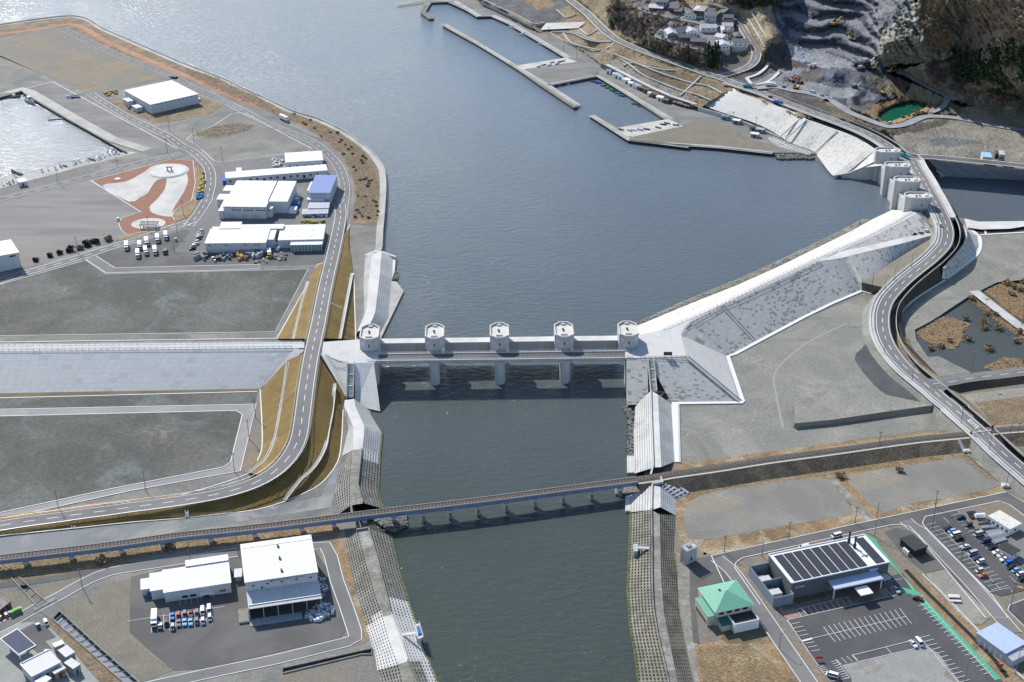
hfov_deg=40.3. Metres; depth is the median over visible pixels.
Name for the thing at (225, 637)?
ground
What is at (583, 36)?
road
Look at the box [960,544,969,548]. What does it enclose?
parked car
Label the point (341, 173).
road
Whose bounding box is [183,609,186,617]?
parked car
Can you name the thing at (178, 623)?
parked car
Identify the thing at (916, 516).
road
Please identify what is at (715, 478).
railway embankment
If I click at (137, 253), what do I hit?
box truck
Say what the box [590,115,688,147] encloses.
pavement
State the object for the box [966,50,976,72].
conifer tree
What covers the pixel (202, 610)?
van
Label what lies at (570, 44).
kerb wall
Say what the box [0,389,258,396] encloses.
ground
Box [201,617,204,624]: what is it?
parked car
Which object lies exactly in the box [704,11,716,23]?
house
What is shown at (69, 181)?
road
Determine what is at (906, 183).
gate tower
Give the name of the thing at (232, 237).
building
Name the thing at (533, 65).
pavement
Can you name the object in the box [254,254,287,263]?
crate stack
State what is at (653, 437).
levee
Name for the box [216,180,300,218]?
building
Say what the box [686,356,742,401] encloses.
stairs
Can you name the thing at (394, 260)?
end wall
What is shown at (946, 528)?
parked car
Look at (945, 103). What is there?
road
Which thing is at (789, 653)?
road
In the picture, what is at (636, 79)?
path
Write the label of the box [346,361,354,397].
stairs
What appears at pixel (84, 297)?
ground
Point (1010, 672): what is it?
grass
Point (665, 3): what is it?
house
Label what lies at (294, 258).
ground
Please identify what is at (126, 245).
box truck
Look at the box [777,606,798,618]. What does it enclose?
pavement
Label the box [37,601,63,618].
road
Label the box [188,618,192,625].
parked car
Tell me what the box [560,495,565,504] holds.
viaduct pier
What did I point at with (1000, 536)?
pipe bundle
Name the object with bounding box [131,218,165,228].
pavement
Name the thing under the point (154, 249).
box truck
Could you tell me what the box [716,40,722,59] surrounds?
conifer tree
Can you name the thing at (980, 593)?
road
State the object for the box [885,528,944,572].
ground
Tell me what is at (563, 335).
gate tower
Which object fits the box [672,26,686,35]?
house
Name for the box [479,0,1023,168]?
terrain
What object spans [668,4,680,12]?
house
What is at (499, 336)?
gate tower
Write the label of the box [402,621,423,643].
gauge platform
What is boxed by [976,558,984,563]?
parked car
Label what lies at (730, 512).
ground
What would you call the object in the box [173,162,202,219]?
grass
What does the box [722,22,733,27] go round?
house
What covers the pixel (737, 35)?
house
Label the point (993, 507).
ground
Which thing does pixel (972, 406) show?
ground
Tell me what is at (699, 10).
house
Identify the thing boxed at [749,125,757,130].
shed
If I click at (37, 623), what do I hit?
pickup truck
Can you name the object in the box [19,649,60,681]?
building
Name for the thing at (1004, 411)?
grass
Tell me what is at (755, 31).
drain gutter
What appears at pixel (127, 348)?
railing
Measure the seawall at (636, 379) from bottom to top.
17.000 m
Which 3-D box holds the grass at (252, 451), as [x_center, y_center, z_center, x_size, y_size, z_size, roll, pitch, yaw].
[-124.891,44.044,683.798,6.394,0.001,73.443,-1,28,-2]
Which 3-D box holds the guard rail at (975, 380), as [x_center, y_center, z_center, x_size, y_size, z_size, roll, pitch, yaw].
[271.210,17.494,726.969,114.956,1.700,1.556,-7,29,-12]
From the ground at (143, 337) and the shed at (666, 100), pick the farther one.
the shed at (666, 100)
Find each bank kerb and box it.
[0,410,343,535]
[73,389,262,506]
[276,262,323,338]
[353,273,355,339]
[902,280,945,312]
[978,229,1023,235]
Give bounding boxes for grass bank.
[0,359,344,534]
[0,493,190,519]
[250,354,302,473]
[277,263,323,338]
[323,226,354,339]
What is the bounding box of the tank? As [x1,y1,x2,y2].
[974,513,985,517]
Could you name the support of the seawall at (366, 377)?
on the ground at (362, 240)
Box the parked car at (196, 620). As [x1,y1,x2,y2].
[195,616,198,624]
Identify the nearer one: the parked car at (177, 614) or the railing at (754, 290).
the parked car at (177, 614)
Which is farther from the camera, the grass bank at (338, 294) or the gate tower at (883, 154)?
the gate tower at (883, 154)
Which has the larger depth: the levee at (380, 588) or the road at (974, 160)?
the road at (974, 160)
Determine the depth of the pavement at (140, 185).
956.88 m
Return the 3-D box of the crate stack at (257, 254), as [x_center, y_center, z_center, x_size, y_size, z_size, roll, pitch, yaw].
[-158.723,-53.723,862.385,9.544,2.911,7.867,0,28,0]
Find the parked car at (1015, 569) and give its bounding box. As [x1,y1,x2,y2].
[1011,567,1019,572]
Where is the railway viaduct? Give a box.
[0,477,637,564]
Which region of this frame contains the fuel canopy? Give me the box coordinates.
[0,629,35,658]
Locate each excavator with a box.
[787,82,799,89]
[788,75,800,81]
[828,16,845,26]
[846,31,856,41]
[869,62,877,70]
[879,88,891,94]
[884,65,896,73]
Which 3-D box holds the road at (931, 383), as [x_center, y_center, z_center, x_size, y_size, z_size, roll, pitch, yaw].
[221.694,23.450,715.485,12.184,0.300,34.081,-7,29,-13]
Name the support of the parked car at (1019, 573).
on the ground at (1001, 571)
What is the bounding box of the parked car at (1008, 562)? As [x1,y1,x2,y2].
[1004,559,1012,564]
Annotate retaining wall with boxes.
[480,0,536,28]
[541,22,583,29]
[601,63,688,106]
[698,107,778,137]
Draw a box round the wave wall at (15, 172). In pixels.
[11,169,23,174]
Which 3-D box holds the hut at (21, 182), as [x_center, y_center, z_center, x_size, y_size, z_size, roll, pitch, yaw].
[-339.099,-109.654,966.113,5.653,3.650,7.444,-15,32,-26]
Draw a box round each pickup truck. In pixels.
[34,621,40,627]
[158,621,161,628]
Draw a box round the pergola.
[139,221,158,228]
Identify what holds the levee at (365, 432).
on the ground at (362, 240)
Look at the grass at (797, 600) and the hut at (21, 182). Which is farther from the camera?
the hut at (21, 182)
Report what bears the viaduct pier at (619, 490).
in the water at (520, 204)
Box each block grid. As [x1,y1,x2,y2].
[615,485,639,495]
[625,496,631,512]
[627,456,633,473]
[768,137,812,154]
[814,155,824,166]
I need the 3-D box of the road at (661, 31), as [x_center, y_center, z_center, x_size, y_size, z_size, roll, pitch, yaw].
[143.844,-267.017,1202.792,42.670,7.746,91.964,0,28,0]
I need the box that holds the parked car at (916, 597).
[912,595,923,600]
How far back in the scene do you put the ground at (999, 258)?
847.25 m
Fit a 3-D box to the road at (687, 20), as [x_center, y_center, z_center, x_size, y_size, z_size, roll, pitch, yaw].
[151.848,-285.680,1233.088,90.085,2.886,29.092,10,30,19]
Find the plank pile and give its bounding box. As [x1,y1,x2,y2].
[948,594,961,601]
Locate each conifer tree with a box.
[703,41,711,60]
[706,47,714,64]
[710,42,719,62]
[713,50,721,65]
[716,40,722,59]
[947,44,956,63]
[949,46,962,75]
[955,58,966,81]
[956,56,966,81]
[958,45,967,68]
[961,52,971,74]
[962,49,974,75]
[962,61,974,85]
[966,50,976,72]
[968,49,981,79]
[970,47,981,74]
[976,57,984,73]
[979,59,987,77]
[981,61,992,81]
[982,49,992,77]
[986,33,992,52]
[986,62,995,73]
[990,47,999,65]
[993,42,1002,57]
[995,60,1002,76]
[999,40,1009,51]
[1001,77,1008,85]
[1002,45,1012,61]
[1007,51,1016,58]
[1010,56,1021,67]
[1014,40,1023,57]
[1015,62,1023,85]
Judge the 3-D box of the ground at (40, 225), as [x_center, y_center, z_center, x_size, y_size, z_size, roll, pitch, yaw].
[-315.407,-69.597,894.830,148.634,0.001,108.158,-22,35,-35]
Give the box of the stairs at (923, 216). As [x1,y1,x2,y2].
[917,212,928,221]
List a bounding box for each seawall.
[0,342,305,392]
[321,339,380,410]
[624,359,647,404]
[625,210,932,404]
[704,88,882,179]
[942,225,981,278]
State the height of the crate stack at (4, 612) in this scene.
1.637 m
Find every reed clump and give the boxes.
[94,553,109,565]
[834,471,846,479]
[895,467,903,471]
[964,335,972,339]
[980,317,988,323]
[984,343,994,350]
[994,323,1002,329]
[1000,279,1009,284]
[1012,337,1020,342]
[1016,327,1023,333]
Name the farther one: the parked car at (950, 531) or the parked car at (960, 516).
the parked car at (960, 516)
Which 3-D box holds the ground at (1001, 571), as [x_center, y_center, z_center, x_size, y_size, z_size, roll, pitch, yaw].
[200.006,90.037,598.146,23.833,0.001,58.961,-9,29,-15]
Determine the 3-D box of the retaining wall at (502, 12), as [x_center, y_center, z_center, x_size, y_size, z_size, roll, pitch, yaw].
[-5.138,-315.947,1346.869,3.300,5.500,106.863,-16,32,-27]
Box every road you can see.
[0,81,177,148]
[0,152,183,200]
[0,204,346,530]
[0,219,193,283]
[0,404,256,515]
[0,548,238,632]
[0,551,240,587]
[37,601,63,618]
[58,27,258,117]
[71,77,177,95]
[85,255,259,272]
[86,92,216,226]
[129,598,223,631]
[147,542,361,681]
[153,105,247,128]
[214,150,316,168]
[226,103,350,221]
[290,123,318,136]
[551,30,612,41]
[566,0,766,91]
[639,8,735,25]
[655,13,703,50]
[707,0,727,12]
[711,491,1023,617]
[711,556,817,681]
[718,19,760,77]
[722,80,1023,484]
[755,85,1023,131]
[787,599,993,681]
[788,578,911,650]
[891,69,949,112]
[900,518,1020,632]
[902,154,1023,167]
[919,373,947,400]
[926,511,1023,591]
[933,368,1023,386]
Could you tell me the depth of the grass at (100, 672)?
538.24 m
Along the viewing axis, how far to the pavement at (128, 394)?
714.32 m
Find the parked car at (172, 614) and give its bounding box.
[170,612,174,619]
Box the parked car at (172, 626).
[171,622,174,630]
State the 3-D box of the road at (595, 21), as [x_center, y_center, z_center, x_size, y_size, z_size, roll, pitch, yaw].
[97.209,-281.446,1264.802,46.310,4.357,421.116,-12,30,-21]
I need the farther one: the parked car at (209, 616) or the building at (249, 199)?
the building at (249, 199)
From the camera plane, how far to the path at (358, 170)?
986.62 m
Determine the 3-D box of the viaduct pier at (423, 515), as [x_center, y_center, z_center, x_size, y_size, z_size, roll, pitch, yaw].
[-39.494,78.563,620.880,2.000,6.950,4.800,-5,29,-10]
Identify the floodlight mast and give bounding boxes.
[1010,582,1018,610]
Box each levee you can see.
[333,447,383,513]
[342,399,382,455]
[345,528,415,625]
[356,252,392,334]
[366,613,429,669]
[378,659,438,681]
[626,509,693,681]
[630,483,675,514]
[634,389,674,472]
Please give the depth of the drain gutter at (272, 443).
680.46 m
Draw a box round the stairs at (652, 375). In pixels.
[647,357,656,391]
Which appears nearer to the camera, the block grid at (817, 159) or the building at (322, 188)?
the building at (322, 188)
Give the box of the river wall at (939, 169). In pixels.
[924,159,1023,179]
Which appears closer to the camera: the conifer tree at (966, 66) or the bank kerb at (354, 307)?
the bank kerb at (354, 307)
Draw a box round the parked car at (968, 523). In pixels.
[964,521,972,526]
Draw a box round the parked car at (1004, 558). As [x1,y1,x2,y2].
[999,556,1009,561]
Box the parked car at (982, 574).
[977,572,987,577]
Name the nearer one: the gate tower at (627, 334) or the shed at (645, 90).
the gate tower at (627, 334)
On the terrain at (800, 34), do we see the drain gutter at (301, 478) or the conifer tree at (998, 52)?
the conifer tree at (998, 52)
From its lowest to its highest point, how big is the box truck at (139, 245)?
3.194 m
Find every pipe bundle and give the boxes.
[966,511,975,514]
[978,521,990,525]
[980,525,995,527]
[982,526,997,531]
[985,528,1000,533]
[987,530,1005,536]
[991,533,1008,539]
[992,537,1007,543]
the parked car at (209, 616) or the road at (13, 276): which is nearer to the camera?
the parked car at (209, 616)
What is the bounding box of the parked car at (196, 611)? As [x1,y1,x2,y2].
[195,608,198,616]
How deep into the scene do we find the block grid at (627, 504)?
630.65 m
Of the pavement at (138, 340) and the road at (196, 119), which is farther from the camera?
the road at (196, 119)
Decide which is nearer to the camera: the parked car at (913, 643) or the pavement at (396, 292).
the parked car at (913, 643)
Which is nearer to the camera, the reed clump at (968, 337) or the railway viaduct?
the railway viaduct
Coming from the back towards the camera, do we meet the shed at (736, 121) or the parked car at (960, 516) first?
the shed at (736, 121)
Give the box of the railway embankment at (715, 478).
[635,425,1023,493]
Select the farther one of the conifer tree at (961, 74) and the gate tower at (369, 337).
the conifer tree at (961, 74)
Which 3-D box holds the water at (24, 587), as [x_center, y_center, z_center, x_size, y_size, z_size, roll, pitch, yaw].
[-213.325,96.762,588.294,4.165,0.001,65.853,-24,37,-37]
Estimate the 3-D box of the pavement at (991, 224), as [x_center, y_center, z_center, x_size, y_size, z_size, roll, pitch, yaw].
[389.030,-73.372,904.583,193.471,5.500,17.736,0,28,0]
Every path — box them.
[0,23,265,108]
[90,180,140,212]
[325,136,364,217]
[605,64,696,103]
[671,404,680,462]
[772,323,846,427]
[827,454,1003,521]
[864,533,1000,679]
[904,569,1008,677]
[970,290,1023,333]
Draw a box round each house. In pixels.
[648,4,663,10]
[656,0,668,8]
[664,27,677,38]
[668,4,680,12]
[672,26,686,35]
[674,7,683,15]
[679,34,690,42]
[680,540,697,564]
[684,11,696,19]
[685,26,697,36]
[690,37,706,46]
[693,6,706,17]
[695,580,758,632]
[699,24,717,32]
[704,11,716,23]
[714,33,727,41]
[716,39,730,54]
[720,25,726,34]
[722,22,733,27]
[723,14,733,21]
[727,27,733,38]
[731,38,748,51]
[732,32,742,37]
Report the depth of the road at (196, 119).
1087.09 m
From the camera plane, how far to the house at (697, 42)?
1174.04 m
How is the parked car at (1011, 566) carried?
on the ground at (1001, 571)
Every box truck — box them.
[124,240,127,249]
[135,248,139,257]
[137,240,141,248]
[143,245,147,254]
[144,236,148,245]
[150,608,157,626]
[152,245,156,254]
[155,233,159,242]
[163,230,167,239]
[267,248,271,257]
[278,114,289,121]
[765,82,775,85]
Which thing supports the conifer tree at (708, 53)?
on the terrain at (800, 34)
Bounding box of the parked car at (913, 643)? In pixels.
[908,639,917,647]
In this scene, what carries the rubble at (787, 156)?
in the water at (520, 204)
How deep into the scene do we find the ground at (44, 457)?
668.03 m
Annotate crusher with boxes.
[849,81,861,88]
[852,62,869,71]
[853,57,874,66]
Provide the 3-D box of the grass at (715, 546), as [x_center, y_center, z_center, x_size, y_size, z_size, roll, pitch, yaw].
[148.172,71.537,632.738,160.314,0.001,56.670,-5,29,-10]
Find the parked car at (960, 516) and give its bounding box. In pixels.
[955,514,965,519]
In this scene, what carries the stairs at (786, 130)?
on the seawall at (844, 155)
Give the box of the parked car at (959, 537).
[953,535,963,540]
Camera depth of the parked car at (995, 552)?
596.03 m
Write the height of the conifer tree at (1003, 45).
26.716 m
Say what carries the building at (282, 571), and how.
on the ground at (225, 637)
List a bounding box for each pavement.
[0,15,386,250]
[0,151,136,187]
[0,338,275,342]
[0,391,256,398]
[5,87,150,151]
[92,159,195,234]
[103,163,187,216]
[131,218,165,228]
[380,281,403,339]
[396,0,569,57]
[442,23,579,105]
[516,57,575,69]
[549,75,672,119]
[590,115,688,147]
[618,119,682,136]
[630,138,772,153]
[677,563,698,681]
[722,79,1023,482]
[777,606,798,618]
[780,580,896,619]
[964,218,1023,228]
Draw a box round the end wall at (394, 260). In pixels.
[365,250,395,278]
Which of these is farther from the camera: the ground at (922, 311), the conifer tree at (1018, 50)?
the conifer tree at (1018, 50)
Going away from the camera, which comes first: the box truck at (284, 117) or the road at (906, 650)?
the road at (906, 650)
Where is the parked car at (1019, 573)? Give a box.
[1016,570,1023,576]
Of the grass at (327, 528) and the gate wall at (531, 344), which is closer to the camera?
the grass at (327, 528)
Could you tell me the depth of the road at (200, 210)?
1016.07 m
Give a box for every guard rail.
[0,238,328,518]
[0,239,343,530]
[927,367,1022,380]
[933,375,1018,386]
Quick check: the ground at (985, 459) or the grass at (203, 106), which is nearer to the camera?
the ground at (985, 459)
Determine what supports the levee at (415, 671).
on the ground at (362, 240)
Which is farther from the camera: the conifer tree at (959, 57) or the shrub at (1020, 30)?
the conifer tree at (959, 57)
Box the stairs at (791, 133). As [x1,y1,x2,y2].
[784,119,806,140]
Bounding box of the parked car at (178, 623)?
[176,619,180,626]
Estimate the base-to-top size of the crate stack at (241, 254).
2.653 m
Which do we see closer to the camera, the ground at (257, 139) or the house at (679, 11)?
the ground at (257, 139)
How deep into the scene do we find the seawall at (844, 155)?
1035.41 m
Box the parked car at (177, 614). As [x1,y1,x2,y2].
[176,611,179,618]
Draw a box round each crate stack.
[0,608,8,619]
[103,89,117,95]
[193,251,208,259]
[196,171,205,193]
[196,193,202,198]
[211,252,232,261]
[236,250,248,260]
[248,250,262,258]
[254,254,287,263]
[271,158,284,166]
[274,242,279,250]
[300,219,324,223]
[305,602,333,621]
[318,576,328,597]
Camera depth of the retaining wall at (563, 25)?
1301.32 m
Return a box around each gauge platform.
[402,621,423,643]
[633,542,648,556]
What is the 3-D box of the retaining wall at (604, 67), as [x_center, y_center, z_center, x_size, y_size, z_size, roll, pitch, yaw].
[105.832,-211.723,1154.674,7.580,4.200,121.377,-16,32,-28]
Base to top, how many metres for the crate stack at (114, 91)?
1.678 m
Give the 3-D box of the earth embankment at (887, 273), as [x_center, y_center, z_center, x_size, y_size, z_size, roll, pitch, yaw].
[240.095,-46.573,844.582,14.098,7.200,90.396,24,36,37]
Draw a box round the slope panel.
[662,483,688,498]
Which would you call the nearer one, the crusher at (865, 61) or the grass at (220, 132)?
the grass at (220, 132)
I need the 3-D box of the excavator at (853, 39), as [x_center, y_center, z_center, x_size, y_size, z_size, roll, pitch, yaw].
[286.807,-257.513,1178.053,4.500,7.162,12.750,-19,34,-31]
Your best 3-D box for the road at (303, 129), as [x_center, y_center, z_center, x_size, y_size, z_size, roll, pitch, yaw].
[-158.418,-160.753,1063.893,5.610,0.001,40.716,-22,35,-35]
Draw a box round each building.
[0,239,20,271]
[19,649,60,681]
[123,80,200,113]
[140,554,231,601]
[204,222,283,252]
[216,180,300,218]
[222,164,327,184]
[238,534,321,626]
[278,224,325,247]
[285,151,322,166]
[307,175,336,203]
[748,531,889,607]
[900,534,927,556]
[976,622,1023,666]
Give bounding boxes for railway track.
[0,426,1023,559]
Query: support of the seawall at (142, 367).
on the ground at (362, 240)
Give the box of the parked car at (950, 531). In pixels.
[947,528,955,533]
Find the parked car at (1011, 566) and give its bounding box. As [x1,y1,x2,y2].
[1006,564,1016,569]
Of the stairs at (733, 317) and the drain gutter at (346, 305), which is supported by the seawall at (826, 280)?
the stairs at (733, 317)
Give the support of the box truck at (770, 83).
on the road at (870, 120)
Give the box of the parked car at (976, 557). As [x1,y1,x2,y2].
[972,555,982,560]
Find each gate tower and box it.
[359,324,379,352]
[425,323,444,385]
[490,322,508,384]
[554,321,573,383]
[617,321,637,349]
[872,147,900,181]
[880,161,910,196]
[889,176,920,209]
[901,192,938,221]
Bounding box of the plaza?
[147,164,188,178]
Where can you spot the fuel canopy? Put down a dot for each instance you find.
(19, 643)
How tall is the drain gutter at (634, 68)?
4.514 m
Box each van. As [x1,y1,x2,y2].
[200,605,204,615]
[207,603,210,613]
[825,670,838,678]
[831,531,841,538]
[914,636,923,646]
[950,530,960,537]
[967,549,977,555]
[973,529,983,536]
[980,536,990,543]
[987,543,998,550]
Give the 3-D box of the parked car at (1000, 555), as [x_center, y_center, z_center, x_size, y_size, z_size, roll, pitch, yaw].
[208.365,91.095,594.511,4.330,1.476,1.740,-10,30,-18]
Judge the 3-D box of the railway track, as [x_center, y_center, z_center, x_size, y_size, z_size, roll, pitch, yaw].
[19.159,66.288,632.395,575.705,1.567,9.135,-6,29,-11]
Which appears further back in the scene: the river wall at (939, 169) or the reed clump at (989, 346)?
the river wall at (939, 169)
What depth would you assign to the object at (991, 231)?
897.35 m
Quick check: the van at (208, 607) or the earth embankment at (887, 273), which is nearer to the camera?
the van at (208, 607)
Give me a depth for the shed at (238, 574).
579.82 m
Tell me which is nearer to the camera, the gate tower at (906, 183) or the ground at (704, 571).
the ground at (704, 571)
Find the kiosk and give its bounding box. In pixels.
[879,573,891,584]
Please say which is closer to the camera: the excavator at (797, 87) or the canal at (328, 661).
the canal at (328, 661)
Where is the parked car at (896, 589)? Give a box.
[892,586,900,593]
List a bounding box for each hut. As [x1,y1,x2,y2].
[16,178,26,186]
[997,542,1021,559]
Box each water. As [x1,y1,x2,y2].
[0,0,1023,681]
[20,585,39,598]
[55,614,135,681]
[283,651,370,671]
[879,101,927,121]
[915,281,1023,372]
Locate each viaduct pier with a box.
[68,556,73,561]
[421,513,425,521]
[448,510,452,518]
[475,506,480,515]
[504,503,508,511]
[532,499,537,507]
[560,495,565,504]
[589,491,594,500]
[617,487,622,496]
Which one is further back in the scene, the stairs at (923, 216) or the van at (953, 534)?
the stairs at (923, 216)
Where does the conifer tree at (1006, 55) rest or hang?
on the terrain at (800, 34)
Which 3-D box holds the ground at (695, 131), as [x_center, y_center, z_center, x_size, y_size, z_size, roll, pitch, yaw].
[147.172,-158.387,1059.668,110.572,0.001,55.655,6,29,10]
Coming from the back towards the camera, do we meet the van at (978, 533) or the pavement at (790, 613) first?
the van at (978, 533)
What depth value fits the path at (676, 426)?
682.48 m
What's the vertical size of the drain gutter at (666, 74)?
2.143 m
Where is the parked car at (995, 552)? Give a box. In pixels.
[991,549,999,554]
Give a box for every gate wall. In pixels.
[380,338,426,352]
[445,337,490,352]
[509,336,554,351]
[572,336,617,350]
[877,163,883,186]
[887,177,893,201]
[896,192,904,209]
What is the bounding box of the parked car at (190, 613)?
[188,610,192,617]
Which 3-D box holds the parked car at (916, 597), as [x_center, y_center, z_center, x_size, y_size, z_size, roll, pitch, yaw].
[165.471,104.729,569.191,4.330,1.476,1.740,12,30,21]
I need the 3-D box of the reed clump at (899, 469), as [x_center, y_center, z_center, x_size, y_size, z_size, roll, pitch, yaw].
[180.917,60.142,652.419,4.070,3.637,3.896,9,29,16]
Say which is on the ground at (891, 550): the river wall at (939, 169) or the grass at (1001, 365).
the grass at (1001, 365)
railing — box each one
[2,346,291,350]
[8,340,302,345]
[664,210,911,328]
[681,259,819,333]
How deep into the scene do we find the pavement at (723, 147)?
1032.26 m
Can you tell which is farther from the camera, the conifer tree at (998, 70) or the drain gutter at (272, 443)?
the conifer tree at (998, 70)
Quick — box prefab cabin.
[987,510,1021,534]
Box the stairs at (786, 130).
[779,117,800,137]
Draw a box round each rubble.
[373,515,407,532]
[392,271,398,280]
[622,405,634,455]
[774,153,814,159]
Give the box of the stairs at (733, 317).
[721,305,756,341]
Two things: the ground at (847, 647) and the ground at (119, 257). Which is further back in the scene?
the ground at (119, 257)
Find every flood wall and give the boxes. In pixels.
[356,527,368,531]
[653,476,663,485]
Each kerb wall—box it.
[549,32,596,60]
[921,574,1023,679]
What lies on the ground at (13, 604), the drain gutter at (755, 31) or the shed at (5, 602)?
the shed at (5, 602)
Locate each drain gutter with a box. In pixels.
[248,361,288,472]
[283,383,335,500]
[292,281,308,338]
[339,273,352,338]
[556,9,575,17]
[563,33,599,50]
[605,50,709,99]
[612,53,721,92]
[623,62,674,70]
[680,76,701,95]
[746,62,769,77]
[747,18,765,46]
[751,11,771,41]
[755,72,779,85]
[957,439,964,450]
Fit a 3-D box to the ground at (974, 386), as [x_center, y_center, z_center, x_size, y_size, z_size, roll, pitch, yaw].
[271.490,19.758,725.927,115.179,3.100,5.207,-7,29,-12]
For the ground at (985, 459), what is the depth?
699.01 m
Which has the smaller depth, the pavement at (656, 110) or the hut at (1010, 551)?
the hut at (1010, 551)
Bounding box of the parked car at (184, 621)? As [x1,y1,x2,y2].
[182,618,186,625]
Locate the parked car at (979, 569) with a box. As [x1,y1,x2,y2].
[975,567,983,572]
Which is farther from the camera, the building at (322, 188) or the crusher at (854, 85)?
the crusher at (854, 85)
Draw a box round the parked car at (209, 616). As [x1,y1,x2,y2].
[208,613,211,620]
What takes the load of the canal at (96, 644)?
on the ground at (362, 240)
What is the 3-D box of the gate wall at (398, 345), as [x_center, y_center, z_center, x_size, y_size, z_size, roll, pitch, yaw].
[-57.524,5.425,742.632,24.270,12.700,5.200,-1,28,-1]
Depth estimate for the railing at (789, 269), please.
818.37 m
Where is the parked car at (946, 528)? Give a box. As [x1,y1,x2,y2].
[942,526,952,530]
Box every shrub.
[46,252,52,257]
[65,245,73,251]
[75,245,83,248]
[81,239,91,246]
[103,234,112,240]
[1017,27,1023,34]
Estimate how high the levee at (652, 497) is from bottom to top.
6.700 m
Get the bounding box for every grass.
[0,17,379,224]
[0,524,338,582]
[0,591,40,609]
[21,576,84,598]
[48,619,120,681]
[62,578,171,681]
[106,97,221,123]
[111,526,327,562]
[118,224,166,239]
[128,161,204,238]
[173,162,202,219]
[186,68,282,115]
[193,123,252,137]
[241,396,260,472]
[281,656,376,681]
[285,112,379,219]
[318,541,365,641]
[332,529,369,639]
[670,431,948,470]
[676,453,1005,554]
[686,453,996,500]
[695,590,797,681]
[721,622,767,642]
[793,592,825,603]
[911,574,1023,681]
[916,316,969,349]
[970,300,1023,338]
[975,396,1023,424]
[983,282,1023,319]
[983,357,1022,369]
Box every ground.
[0,18,386,681]
[0,30,163,91]
[0,57,49,90]
[0,181,138,271]
[0,260,307,335]
[0,333,275,341]
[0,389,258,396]
[0,393,256,408]
[0,410,242,512]
[0,451,342,554]
[0,595,17,621]
[0,622,98,681]
[20,623,54,652]
[31,80,176,153]
[97,229,191,267]
[116,154,333,265]
[129,550,345,670]
[166,251,325,265]
[186,112,311,161]
[421,0,872,177]
[448,0,600,84]
[580,74,791,151]
[633,119,776,148]
[634,216,1023,681]
[680,296,946,462]
[684,478,852,538]
[689,557,722,642]
[788,573,1002,681]
[794,384,932,427]
[842,646,959,681]
[847,457,1000,512]
[855,344,919,401]
[862,211,1023,497]
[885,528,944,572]
[896,219,963,375]
[901,296,970,375]
[901,337,1023,453]
[920,233,1023,296]
[923,510,1023,595]
[925,570,990,624]
[944,376,1023,394]
[953,387,1023,426]
[958,501,1023,538]
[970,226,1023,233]
[997,539,1023,566]
[1008,599,1023,625]
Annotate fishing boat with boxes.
[9,93,20,97]
[24,91,33,104]
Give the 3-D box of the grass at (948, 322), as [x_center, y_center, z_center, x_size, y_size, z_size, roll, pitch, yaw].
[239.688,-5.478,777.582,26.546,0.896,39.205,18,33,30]
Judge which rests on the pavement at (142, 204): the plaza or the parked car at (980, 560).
the plaza
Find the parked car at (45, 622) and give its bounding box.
[43,618,48,625]
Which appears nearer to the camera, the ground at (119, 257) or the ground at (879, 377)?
the ground at (879, 377)
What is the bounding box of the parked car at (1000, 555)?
[996,552,1004,557]
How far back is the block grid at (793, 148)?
1032.47 m
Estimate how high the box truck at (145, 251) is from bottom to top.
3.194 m
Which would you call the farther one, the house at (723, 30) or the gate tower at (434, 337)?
the house at (723, 30)
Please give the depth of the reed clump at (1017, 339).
765.98 m
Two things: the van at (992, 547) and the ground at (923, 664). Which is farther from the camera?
the van at (992, 547)
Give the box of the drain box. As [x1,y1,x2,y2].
[1001,483,1008,487]
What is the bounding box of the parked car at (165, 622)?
[164,618,168,626]
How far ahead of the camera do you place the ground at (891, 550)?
600.07 m
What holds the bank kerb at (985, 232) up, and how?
on the ground at (891, 550)
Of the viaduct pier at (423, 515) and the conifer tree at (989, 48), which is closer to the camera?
the viaduct pier at (423, 515)
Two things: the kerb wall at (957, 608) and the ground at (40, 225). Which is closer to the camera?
the kerb wall at (957, 608)
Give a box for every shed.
[0,597,11,611]
[34,674,51,681]
[52,640,63,652]
[52,665,66,679]
[58,645,75,661]
[64,658,80,675]
[234,568,241,581]
[290,240,322,251]
[302,209,328,216]
[308,201,329,211]
[613,72,620,78]
[623,77,631,83]
[643,87,649,93]
[650,92,658,97]
[656,95,664,100]
[662,98,669,103]
[721,114,729,119]
[732,118,741,123]
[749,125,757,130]
[750,132,759,137]
[756,127,764,132]
[980,152,991,159]
[994,150,998,158]
[997,150,1005,160]
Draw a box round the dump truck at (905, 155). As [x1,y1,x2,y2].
[900,153,909,158]
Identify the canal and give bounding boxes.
[0,564,46,606]
[51,611,139,681]
[282,648,372,673]
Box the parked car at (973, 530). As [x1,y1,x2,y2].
[970,527,980,532]
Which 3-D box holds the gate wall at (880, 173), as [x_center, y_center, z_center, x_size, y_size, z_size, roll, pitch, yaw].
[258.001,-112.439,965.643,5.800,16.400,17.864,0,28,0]
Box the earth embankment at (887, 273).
[861,239,929,293]
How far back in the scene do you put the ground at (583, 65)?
1216.00 m
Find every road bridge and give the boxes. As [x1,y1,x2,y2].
[367,349,632,363]
[899,152,955,220]

